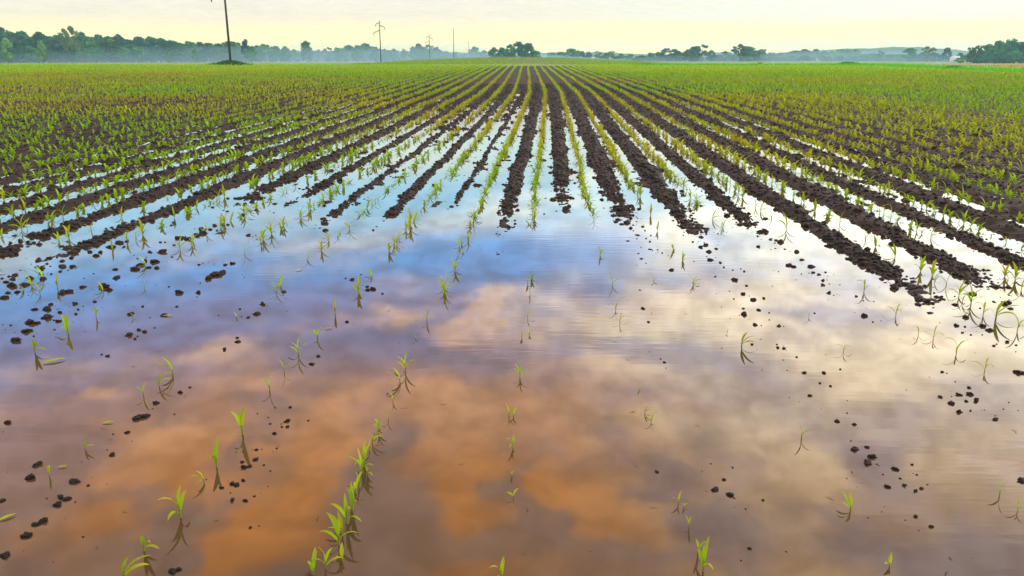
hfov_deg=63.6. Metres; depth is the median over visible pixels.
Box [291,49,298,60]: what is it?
tree
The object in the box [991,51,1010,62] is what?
bush
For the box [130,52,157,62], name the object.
bush
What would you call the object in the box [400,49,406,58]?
tree
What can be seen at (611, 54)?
tree
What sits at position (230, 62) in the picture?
grass mound
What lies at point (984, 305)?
corn seedling
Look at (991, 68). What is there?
verge grass
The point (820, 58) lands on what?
bush
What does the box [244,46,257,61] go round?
tree
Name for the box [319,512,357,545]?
corn seedling
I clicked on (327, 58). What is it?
bush
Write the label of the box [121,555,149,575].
corn seedling
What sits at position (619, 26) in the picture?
sky
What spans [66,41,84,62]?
tree
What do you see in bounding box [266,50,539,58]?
hills
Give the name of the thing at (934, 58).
bush
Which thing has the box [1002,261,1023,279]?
corn seedling
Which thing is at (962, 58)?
bush
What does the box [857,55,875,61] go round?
bush
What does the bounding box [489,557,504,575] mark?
corn seedling
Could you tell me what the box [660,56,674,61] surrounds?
bush
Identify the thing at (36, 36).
tree
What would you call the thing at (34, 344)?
corn seedling
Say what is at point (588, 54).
tree
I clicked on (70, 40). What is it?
tree
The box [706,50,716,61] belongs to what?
tree
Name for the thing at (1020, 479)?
soil clod
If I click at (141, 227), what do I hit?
corn seedling
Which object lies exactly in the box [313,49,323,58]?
tree
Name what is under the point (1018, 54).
bush
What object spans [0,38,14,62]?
tree
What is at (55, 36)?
tree
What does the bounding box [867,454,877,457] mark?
soil clod
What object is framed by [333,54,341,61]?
tree
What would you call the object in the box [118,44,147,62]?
tree
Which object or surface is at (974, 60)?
bush
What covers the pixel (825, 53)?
tree
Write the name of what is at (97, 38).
tree
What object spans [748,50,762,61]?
tree
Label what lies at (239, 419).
corn seedling
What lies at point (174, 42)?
tree
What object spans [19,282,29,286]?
soil clod
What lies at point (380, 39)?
utility pole
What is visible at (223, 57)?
bush
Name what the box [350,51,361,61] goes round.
tree
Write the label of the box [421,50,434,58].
tree
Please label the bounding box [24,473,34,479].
soil clod
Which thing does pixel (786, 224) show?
corn seedling
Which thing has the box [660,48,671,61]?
tree
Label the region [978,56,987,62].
bush
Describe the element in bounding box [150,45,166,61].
tree
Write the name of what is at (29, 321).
soil clod
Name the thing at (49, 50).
bush
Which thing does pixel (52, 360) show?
floating leaf
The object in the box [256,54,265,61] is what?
tree
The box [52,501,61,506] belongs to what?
soil clod
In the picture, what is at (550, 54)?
tree
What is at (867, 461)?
soil clod
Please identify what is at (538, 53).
bush
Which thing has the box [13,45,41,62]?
bush
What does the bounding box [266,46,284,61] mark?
tree
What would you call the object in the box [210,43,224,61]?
tree
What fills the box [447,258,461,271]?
corn seedling
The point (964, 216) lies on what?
corn seedling
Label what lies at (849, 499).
corn seedling
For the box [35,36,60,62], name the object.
tree
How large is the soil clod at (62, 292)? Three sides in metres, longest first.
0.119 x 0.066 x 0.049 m
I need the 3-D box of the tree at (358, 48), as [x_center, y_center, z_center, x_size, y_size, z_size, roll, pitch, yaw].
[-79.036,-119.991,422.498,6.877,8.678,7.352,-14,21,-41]
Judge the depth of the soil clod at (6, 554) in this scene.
3.52 m
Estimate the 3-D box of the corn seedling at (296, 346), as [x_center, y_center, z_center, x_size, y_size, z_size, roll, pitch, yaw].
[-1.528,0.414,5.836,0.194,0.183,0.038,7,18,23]
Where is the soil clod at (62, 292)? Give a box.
[58,289,64,294]
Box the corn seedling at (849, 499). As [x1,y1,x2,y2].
[841,491,851,510]
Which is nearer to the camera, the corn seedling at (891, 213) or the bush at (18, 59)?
the corn seedling at (891, 213)
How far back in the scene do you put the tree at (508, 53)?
369.28 m
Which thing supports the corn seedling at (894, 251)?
on the ground at (1012, 229)
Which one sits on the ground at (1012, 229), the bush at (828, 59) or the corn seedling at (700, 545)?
the bush at (828, 59)
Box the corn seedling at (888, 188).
[882,180,891,192]
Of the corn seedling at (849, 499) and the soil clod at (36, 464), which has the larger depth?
the soil clod at (36, 464)
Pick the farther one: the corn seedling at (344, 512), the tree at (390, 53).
the tree at (390, 53)
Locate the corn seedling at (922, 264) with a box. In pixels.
[914,256,925,271]
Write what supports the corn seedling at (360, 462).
on the water
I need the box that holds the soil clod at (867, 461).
[864,459,871,464]
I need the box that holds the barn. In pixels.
[950,56,959,61]
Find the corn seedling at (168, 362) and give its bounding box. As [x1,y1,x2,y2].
[159,357,173,374]
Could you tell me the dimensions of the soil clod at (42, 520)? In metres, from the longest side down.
0.049 x 0.035 x 0.028 m
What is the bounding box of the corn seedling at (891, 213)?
[881,204,901,218]
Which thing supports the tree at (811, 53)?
on the ground at (1012, 229)
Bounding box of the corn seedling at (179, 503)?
[158,485,185,519]
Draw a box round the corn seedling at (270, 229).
[265,221,280,233]
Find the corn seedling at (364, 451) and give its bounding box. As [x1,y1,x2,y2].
[354,439,368,465]
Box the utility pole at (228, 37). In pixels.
[211,0,231,59]
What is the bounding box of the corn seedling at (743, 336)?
[741,332,754,345]
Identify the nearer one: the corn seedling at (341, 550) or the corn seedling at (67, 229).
the corn seedling at (341, 550)
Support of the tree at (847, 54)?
on the ground at (1012, 229)
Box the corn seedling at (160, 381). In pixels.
[158,371,170,385]
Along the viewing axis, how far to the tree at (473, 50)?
480.69 m
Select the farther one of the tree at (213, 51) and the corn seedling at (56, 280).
the tree at (213, 51)
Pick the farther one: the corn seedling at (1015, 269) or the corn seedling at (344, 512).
the corn seedling at (1015, 269)
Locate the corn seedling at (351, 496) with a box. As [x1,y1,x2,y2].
[348,483,356,511]
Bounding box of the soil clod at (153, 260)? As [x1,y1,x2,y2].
[150,259,159,262]
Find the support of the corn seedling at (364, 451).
on the water
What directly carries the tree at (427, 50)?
on the ground at (1012, 229)
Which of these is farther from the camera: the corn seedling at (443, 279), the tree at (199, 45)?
the tree at (199, 45)
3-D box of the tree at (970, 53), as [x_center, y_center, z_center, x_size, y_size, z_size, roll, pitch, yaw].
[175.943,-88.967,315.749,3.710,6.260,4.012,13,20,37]
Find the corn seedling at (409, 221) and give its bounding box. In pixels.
[404,215,413,227]
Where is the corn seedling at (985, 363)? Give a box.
[971,358,992,370]
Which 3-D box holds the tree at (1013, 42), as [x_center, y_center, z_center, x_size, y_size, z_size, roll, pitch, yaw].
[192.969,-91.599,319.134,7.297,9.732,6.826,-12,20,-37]
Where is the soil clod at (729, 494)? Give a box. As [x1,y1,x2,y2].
[726,492,733,496]
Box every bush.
[5,45,32,62]
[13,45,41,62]
[27,50,42,62]
[32,44,66,62]
[74,49,98,62]
[83,46,105,62]
[93,50,117,62]
[113,47,137,62]
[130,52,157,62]
[138,52,152,62]
[181,53,195,61]
[218,55,228,60]
[227,53,242,61]
[324,56,331,61]
[530,50,540,56]
[596,55,609,59]
[616,55,627,59]
[634,55,646,60]
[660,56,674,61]
[711,54,727,60]
[726,54,739,60]
[779,56,790,60]
[796,55,811,60]
[817,56,826,60]
[823,57,832,60]
[833,56,848,60]
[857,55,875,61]
[878,54,899,60]
[896,57,906,61]
[915,54,929,61]
[923,53,944,61]
[953,54,978,62]
[970,58,978,62]
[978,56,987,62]
[986,55,999,62]
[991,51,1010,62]
[1006,50,1023,62]
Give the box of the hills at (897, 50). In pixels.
[765,47,968,56]
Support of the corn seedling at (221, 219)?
on the ground at (1012, 229)
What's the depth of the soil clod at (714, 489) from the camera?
4.05 m
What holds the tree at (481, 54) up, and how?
on the ground at (1012, 229)
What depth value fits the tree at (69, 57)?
344.22 m
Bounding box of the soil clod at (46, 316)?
[41,313,53,318]
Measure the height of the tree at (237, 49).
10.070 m
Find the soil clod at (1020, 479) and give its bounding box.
[1017,477,1023,482]
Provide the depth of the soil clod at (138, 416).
4.83 m
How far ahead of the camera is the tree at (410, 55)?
436.01 m
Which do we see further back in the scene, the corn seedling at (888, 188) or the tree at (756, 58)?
the tree at (756, 58)
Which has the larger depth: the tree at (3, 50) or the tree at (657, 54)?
the tree at (657, 54)
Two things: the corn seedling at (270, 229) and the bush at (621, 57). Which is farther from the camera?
the bush at (621, 57)
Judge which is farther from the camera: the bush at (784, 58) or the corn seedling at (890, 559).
the bush at (784, 58)
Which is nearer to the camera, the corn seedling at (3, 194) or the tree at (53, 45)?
the corn seedling at (3, 194)
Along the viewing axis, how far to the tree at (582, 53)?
546.91 m
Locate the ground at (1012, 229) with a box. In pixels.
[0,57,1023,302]
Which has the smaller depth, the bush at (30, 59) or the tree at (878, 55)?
the bush at (30, 59)
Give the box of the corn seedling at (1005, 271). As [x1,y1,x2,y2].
[1002,264,1009,276]
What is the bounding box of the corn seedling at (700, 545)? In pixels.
[696,539,705,553]
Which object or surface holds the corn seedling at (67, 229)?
on the ground at (1012, 229)
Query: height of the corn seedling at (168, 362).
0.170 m
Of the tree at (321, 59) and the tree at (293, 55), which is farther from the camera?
the tree at (321, 59)
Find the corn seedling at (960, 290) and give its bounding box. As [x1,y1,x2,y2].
[951,280,968,294]
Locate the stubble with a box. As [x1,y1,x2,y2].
[923,64,1023,67]
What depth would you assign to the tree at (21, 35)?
341.80 m
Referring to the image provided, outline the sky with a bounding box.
[0,0,1023,53]
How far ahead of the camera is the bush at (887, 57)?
455.74 m
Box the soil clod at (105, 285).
[98,284,109,287]
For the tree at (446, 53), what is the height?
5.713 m
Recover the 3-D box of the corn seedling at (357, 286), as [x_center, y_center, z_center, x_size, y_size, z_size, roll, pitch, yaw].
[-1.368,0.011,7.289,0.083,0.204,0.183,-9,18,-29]
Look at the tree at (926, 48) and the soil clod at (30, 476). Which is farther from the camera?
the tree at (926, 48)
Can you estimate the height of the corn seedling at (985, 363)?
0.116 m
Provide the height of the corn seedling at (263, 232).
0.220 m
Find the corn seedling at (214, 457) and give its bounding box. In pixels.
[209,437,217,467]
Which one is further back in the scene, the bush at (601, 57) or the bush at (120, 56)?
the bush at (601, 57)
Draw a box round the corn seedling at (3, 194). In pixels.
[0,186,4,199]
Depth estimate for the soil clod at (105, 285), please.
7.49 m
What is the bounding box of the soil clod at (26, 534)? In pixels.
[20,532,32,537]
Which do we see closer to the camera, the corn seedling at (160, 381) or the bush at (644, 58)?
the corn seedling at (160, 381)
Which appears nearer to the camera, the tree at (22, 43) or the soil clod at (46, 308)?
the soil clod at (46, 308)
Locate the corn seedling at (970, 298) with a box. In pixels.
[962,283,984,304]
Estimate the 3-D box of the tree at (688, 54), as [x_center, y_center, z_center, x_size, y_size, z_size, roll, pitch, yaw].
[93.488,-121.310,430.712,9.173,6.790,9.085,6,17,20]
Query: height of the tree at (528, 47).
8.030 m
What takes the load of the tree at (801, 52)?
on the ground at (1012, 229)
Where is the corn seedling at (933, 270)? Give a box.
[927,260,936,275]
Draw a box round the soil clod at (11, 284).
[7,282,16,286]
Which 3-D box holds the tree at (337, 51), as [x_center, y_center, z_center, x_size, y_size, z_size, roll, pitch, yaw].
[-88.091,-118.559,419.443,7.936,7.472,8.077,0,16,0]
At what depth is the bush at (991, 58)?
310.71 m
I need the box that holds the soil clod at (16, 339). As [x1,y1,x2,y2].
[11,337,20,341]
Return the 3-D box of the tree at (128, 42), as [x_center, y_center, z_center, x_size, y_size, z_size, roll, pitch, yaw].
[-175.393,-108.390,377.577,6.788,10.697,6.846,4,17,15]
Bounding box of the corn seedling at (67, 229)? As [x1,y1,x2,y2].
[62,225,75,238]
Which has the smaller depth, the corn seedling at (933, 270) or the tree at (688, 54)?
the corn seedling at (933, 270)
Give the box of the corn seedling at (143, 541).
[140,536,158,550]
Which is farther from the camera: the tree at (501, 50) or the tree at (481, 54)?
the tree at (481, 54)
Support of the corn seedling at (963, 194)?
on the ground at (1012, 229)
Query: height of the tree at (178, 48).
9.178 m
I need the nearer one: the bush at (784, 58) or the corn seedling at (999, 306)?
the corn seedling at (999, 306)
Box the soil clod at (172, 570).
[168,568,176,573]
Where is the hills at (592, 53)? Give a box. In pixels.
[540,52,741,56]
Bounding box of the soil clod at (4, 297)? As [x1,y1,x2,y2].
[0,295,8,298]
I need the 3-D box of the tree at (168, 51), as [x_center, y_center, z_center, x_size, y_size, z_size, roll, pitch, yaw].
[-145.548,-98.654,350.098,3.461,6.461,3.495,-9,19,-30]
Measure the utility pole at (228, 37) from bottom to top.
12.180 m
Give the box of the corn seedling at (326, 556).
[311,547,342,568]
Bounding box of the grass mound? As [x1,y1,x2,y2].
[208,60,252,65]
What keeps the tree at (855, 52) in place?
on the ground at (1012, 229)
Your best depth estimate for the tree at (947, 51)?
431.30 m
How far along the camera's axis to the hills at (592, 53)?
1416.99 m
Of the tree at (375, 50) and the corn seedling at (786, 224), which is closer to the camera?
the corn seedling at (786, 224)
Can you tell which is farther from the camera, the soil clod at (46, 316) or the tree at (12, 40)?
the tree at (12, 40)
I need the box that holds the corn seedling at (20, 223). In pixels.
[11,214,30,229]
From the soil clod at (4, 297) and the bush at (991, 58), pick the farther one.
the bush at (991, 58)
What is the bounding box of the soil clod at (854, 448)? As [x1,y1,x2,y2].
[851,446,859,450]
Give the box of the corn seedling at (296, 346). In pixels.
[287,337,303,354]
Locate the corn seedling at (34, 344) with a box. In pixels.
[31,339,45,352]
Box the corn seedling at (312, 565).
[307,547,316,574]
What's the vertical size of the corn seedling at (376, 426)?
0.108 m
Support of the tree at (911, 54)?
on the ground at (1012, 229)
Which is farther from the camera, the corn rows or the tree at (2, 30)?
the tree at (2, 30)
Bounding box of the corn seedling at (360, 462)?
[346,448,372,472]
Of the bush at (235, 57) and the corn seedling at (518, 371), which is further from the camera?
the bush at (235, 57)
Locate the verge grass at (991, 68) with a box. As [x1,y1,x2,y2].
[630,62,1023,72]
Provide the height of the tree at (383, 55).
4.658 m
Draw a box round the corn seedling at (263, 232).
[260,227,268,238]
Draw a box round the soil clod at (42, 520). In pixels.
[38,517,47,523]
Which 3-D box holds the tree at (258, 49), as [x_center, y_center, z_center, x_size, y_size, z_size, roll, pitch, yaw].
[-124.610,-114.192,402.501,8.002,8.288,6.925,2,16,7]
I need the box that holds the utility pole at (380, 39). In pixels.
[373,20,384,61]
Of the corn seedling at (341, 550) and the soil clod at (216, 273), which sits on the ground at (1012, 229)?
the soil clod at (216, 273)
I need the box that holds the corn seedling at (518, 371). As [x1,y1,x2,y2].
[514,363,528,376]
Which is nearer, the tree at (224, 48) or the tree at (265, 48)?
the tree at (224, 48)
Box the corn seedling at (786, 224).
[777,212,797,228]
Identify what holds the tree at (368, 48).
on the ground at (1012, 229)
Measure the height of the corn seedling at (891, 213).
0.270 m
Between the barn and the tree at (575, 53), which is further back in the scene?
the tree at (575, 53)
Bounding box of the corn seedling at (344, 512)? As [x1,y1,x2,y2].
[330,493,361,523]
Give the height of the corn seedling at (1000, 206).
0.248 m
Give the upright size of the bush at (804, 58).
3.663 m
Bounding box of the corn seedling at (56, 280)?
[55,273,57,287]
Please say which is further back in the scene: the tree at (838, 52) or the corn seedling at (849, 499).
the tree at (838, 52)
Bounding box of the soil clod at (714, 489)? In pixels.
[711,486,718,491]
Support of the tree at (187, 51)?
on the ground at (1012, 229)
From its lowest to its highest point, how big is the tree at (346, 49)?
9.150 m
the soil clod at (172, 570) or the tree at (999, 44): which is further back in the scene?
the tree at (999, 44)
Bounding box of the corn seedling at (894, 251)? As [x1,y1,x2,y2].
[883,243,895,256]
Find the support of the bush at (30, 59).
on the ground at (1012, 229)
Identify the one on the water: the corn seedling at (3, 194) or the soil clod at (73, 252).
the soil clod at (73, 252)
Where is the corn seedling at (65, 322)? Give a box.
[56,314,68,333]
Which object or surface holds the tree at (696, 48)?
on the ground at (1012, 229)
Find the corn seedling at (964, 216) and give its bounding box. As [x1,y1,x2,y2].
[961,210,971,222]
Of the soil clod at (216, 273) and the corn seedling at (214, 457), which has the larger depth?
the soil clod at (216, 273)
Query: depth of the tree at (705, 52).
434.67 m
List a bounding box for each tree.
[0,27,11,62]
[0,34,23,62]
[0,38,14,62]
[2,30,14,36]
[9,39,32,62]
[14,30,33,62]
[30,31,50,62]
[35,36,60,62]
[36,40,48,62]
[44,43,68,62]
[48,34,75,62]
[55,44,77,62]
[57,26,80,62]
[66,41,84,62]
[75,31,85,46]
[80,36,100,62]
[93,34,103,61]
[98,39,119,62]
[100,36,115,62]
[112,34,125,62]
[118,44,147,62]
[125,39,132,45]
[132,36,145,48]
[142,36,158,52]
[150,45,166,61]
[153,38,166,61]
[158,42,185,61]
[165,40,178,52]
[165,48,172,62]
[178,44,189,61]
[184,41,200,61]
[191,49,198,62]
[195,42,207,58]
[197,48,213,61]
[202,43,217,61]
[209,48,220,61]
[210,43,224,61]
[219,41,237,58]
[231,41,244,60]
[241,39,248,61]
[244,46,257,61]
[250,45,265,61]
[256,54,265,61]
[259,44,275,61]
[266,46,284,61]
[273,50,290,61]
[279,46,291,59]
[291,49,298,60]
[300,40,312,61]
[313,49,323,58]
[317,53,324,60]
[323,47,331,60]
[332,47,345,61]
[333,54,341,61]
[341,45,352,61]
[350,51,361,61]
[351,45,364,61]
[360,43,373,60]
[368,53,379,61]
[371,46,378,54]
[379,53,389,61]
[385,50,400,60]
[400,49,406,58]
[408,46,416,59]
[412,43,423,59]
[417,47,424,59]
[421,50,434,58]
[425,44,433,55]
[432,47,441,58]
[441,51,451,58]
[467,46,479,57]
[478,50,487,57]
[488,47,499,56]
[497,47,506,56]
[504,44,515,56]
[512,41,524,56]
[520,43,535,57]
[547,52,555,56]
[563,48,580,57]
[578,51,585,57]
[586,52,592,57]
[606,51,614,56]
[646,52,657,61]
[652,52,665,61]
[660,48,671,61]
[668,49,682,61]
[682,49,699,61]
[688,46,701,61]
[698,44,709,61]
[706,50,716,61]
[721,51,731,56]
[731,44,748,61]
[736,46,760,61]
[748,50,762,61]
[758,49,766,56]
[765,52,775,60]
[775,52,784,60]
[788,50,799,57]
[796,49,810,56]
[803,51,815,59]
[812,49,819,57]
[817,51,829,57]
[829,49,845,59]
[844,50,852,57]
[848,49,860,56]
[876,51,884,60]
[901,47,917,61]
[920,46,937,61]
[942,47,951,61]
[967,47,976,59]
[972,45,983,58]
[980,43,995,57]
[988,40,1005,55]
[998,43,1012,52]
[1006,38,1019,62]
[1015,42,1023,61]
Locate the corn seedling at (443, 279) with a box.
[433,270,452,287]
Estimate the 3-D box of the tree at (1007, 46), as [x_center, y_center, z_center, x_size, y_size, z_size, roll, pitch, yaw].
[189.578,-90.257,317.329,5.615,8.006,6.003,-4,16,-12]
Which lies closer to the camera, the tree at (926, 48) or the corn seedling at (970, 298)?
the corn seedling at (970, 298)
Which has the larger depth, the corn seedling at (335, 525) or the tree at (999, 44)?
the tree at (999, 44)
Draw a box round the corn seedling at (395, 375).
[388,368,400,382]
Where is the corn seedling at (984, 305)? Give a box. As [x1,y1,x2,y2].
[976,302,992,314]
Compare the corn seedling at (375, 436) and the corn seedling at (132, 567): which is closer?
the corn seedling at (132, 567)
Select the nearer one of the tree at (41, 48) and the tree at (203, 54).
the tree at (41, 48)
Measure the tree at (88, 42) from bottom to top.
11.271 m
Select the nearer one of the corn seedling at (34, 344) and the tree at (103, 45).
the corn seedling at (34, 344)
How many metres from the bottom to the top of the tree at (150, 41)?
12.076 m
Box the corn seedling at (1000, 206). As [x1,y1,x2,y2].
[998,199,1006,212]
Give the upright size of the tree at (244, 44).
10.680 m
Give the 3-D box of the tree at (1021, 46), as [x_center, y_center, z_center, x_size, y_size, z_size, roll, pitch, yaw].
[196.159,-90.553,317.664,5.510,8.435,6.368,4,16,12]
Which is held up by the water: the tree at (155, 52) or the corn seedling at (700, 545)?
the corn seedling at (700, 545)
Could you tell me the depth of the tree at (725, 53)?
535.00 m
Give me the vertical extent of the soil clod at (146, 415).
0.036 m
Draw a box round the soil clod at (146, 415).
[140,413,150,417]
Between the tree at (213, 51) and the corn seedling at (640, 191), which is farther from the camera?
the tree at (213, 51)
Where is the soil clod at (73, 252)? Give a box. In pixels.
[66,250,78,253]
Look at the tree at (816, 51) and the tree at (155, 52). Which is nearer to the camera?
the tree at (155, 52)
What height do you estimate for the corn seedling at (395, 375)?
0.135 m
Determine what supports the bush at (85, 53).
on the ground at (1012, 229)
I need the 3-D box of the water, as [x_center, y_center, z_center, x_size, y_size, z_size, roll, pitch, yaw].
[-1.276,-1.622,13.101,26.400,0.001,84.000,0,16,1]
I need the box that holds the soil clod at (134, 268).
[130,266,140,270]
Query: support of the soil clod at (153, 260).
on the ground at (1012, 229)
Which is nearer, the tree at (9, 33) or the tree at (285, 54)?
the tree at (9, 33)
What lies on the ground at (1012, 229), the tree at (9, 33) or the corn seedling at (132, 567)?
the tree at (9, 33)
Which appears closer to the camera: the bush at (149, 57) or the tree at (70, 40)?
the tree at (70, 40)
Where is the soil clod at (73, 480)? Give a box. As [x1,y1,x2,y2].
[69,478,79,483]
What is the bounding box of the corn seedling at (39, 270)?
[28,265,42,277]
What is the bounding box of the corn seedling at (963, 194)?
[955,185,969,200]
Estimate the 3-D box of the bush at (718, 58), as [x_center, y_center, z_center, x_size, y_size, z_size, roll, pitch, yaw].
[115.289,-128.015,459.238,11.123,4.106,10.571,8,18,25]
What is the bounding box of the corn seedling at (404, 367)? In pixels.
[396,350,411,370]
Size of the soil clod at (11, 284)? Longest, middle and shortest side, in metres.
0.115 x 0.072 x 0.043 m
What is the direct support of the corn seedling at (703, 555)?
on the water
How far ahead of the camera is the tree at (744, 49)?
429.45 m
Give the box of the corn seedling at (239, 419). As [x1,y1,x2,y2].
[232,407,244,434]
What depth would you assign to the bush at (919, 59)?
444.37 m
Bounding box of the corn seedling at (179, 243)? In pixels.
[170,237,187,249]
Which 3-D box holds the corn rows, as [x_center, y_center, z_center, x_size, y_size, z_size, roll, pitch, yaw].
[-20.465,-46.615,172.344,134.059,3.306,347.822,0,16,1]
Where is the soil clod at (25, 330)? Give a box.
[21,329,32,332]
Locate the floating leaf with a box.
[43,358,61,362]
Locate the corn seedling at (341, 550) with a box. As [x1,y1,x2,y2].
[334,543,343,560]
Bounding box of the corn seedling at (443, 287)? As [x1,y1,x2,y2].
[440,280,450,293]
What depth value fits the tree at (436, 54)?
453.88 m
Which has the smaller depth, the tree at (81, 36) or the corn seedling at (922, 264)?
the corn seedling at (922, 264)
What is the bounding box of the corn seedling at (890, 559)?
[884,552,891,566]
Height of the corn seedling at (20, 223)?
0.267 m
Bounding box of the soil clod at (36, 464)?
[32,461,42,467]
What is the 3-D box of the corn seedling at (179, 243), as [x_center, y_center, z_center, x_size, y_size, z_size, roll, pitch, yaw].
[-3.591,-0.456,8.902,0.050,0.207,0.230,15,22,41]
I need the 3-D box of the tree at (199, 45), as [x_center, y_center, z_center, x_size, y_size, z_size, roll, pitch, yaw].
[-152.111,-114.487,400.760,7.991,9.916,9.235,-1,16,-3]
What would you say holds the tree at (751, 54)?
on the ground at (1012, 229)
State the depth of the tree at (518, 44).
374.59 m
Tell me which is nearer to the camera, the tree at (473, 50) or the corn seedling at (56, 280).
the corn seedling at (56, 280)
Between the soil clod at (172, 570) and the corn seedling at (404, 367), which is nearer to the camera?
the soil clod at (172, 570)
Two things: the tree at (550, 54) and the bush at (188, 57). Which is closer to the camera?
the bush at (188, 57)
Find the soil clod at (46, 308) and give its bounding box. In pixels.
[42,306,50,310]
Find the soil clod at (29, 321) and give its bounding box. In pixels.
[24,319,33,324]
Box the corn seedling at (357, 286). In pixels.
[350,277,362,294]
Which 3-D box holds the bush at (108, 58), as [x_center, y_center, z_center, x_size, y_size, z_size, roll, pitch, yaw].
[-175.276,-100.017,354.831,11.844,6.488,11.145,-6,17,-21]
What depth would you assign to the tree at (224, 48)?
389.59 m
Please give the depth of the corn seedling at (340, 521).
3.68 m
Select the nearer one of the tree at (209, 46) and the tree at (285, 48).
the tree at (209, 46)
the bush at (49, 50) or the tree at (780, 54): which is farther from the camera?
the tree at (780, 54)
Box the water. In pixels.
[0,93,1023,575]
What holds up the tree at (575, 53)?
on the ground at (1012, 229)
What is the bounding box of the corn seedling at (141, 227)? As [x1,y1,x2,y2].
[136,218,147,234]
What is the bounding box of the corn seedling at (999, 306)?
[995,300,1017,318]
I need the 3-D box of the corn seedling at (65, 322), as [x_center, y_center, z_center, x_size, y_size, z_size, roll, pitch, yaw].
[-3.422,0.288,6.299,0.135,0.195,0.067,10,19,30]
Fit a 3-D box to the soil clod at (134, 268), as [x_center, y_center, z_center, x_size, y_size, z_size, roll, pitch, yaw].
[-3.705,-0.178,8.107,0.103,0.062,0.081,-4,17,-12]
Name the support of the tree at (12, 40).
on the ground at (1012, 229)
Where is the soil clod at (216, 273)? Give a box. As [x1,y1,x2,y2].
[209,271,225,275]
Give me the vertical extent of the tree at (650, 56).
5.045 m
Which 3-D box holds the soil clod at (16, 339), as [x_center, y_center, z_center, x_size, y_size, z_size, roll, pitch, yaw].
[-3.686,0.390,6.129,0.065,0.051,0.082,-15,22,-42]
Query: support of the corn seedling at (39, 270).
on the ground at (1012, 229)
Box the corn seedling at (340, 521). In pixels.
[326,511,342,534]
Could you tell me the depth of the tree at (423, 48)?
433.12 m
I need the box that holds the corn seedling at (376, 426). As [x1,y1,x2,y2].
[372,418,385,431]
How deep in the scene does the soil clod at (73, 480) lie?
4.12 m
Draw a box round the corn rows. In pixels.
[0,57,1023,233]
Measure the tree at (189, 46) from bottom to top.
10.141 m
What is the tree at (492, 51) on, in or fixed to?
on the ground at (1012, 229)
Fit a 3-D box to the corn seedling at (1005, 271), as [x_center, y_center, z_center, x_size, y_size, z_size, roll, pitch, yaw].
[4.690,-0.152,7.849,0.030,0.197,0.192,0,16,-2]
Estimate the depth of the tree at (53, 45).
341.91 m
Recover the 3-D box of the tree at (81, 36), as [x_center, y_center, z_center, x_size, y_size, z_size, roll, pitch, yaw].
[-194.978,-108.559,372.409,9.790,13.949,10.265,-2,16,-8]
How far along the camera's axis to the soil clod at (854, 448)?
4.46 m
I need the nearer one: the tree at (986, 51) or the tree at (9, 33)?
the tree at (986, 51)
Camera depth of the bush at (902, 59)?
449.66 m
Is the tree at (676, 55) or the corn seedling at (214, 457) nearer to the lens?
the corn seedling at (214, 457)
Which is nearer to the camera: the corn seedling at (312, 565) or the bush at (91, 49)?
the corn seedling at (312, 565)
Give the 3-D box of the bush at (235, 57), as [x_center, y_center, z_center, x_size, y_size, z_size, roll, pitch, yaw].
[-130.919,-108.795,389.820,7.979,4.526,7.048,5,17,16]
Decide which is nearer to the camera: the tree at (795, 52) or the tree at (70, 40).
the tree at (70, 40)
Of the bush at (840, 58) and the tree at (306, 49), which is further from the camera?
the bush at (840, 58)
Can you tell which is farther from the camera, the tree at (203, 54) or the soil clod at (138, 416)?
the tree at (203, 54)
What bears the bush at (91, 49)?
on the ground at (1012, 229)
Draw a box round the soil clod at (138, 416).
[132,414,142,419]
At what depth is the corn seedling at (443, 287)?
7.29 m
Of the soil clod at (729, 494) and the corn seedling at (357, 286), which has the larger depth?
the corn seedling at (357, 286)
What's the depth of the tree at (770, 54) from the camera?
476.97 m
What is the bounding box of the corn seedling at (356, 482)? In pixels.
[354,472,361,493]
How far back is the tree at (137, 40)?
375.93 m
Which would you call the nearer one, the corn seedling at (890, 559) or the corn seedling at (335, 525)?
the corn seedling at (890, 559)
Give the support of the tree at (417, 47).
on the ground at (1012, 229)
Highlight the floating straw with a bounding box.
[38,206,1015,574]
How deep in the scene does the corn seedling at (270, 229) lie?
9.67 m
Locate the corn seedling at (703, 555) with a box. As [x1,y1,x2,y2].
[697,537,712,571]
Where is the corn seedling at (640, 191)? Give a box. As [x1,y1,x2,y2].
[636,185,642,196]
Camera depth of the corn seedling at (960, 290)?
7.24 m
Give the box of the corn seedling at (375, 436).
[372,430,381,442]
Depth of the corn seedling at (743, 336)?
5.99 m
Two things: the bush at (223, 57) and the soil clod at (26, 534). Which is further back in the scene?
the bush at (223, 57)
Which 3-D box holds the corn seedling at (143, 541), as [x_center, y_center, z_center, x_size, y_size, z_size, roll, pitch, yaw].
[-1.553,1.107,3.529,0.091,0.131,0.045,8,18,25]
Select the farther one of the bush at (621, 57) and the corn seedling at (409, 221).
the bush at (621, 57)
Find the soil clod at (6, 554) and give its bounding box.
[0,551,9,558]
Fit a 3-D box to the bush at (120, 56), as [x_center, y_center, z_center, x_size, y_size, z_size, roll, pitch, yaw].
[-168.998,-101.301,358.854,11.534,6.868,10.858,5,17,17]
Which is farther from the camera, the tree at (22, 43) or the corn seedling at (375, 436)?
the tree at (22, 43)
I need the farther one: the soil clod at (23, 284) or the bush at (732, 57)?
the bush at (732, 57)
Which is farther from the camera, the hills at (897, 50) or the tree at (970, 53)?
the hills at (897, 50)
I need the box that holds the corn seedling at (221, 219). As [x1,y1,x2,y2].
[212,213,226,226]
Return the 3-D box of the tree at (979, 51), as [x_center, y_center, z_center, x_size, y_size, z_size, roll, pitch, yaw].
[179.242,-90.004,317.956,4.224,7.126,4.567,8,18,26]

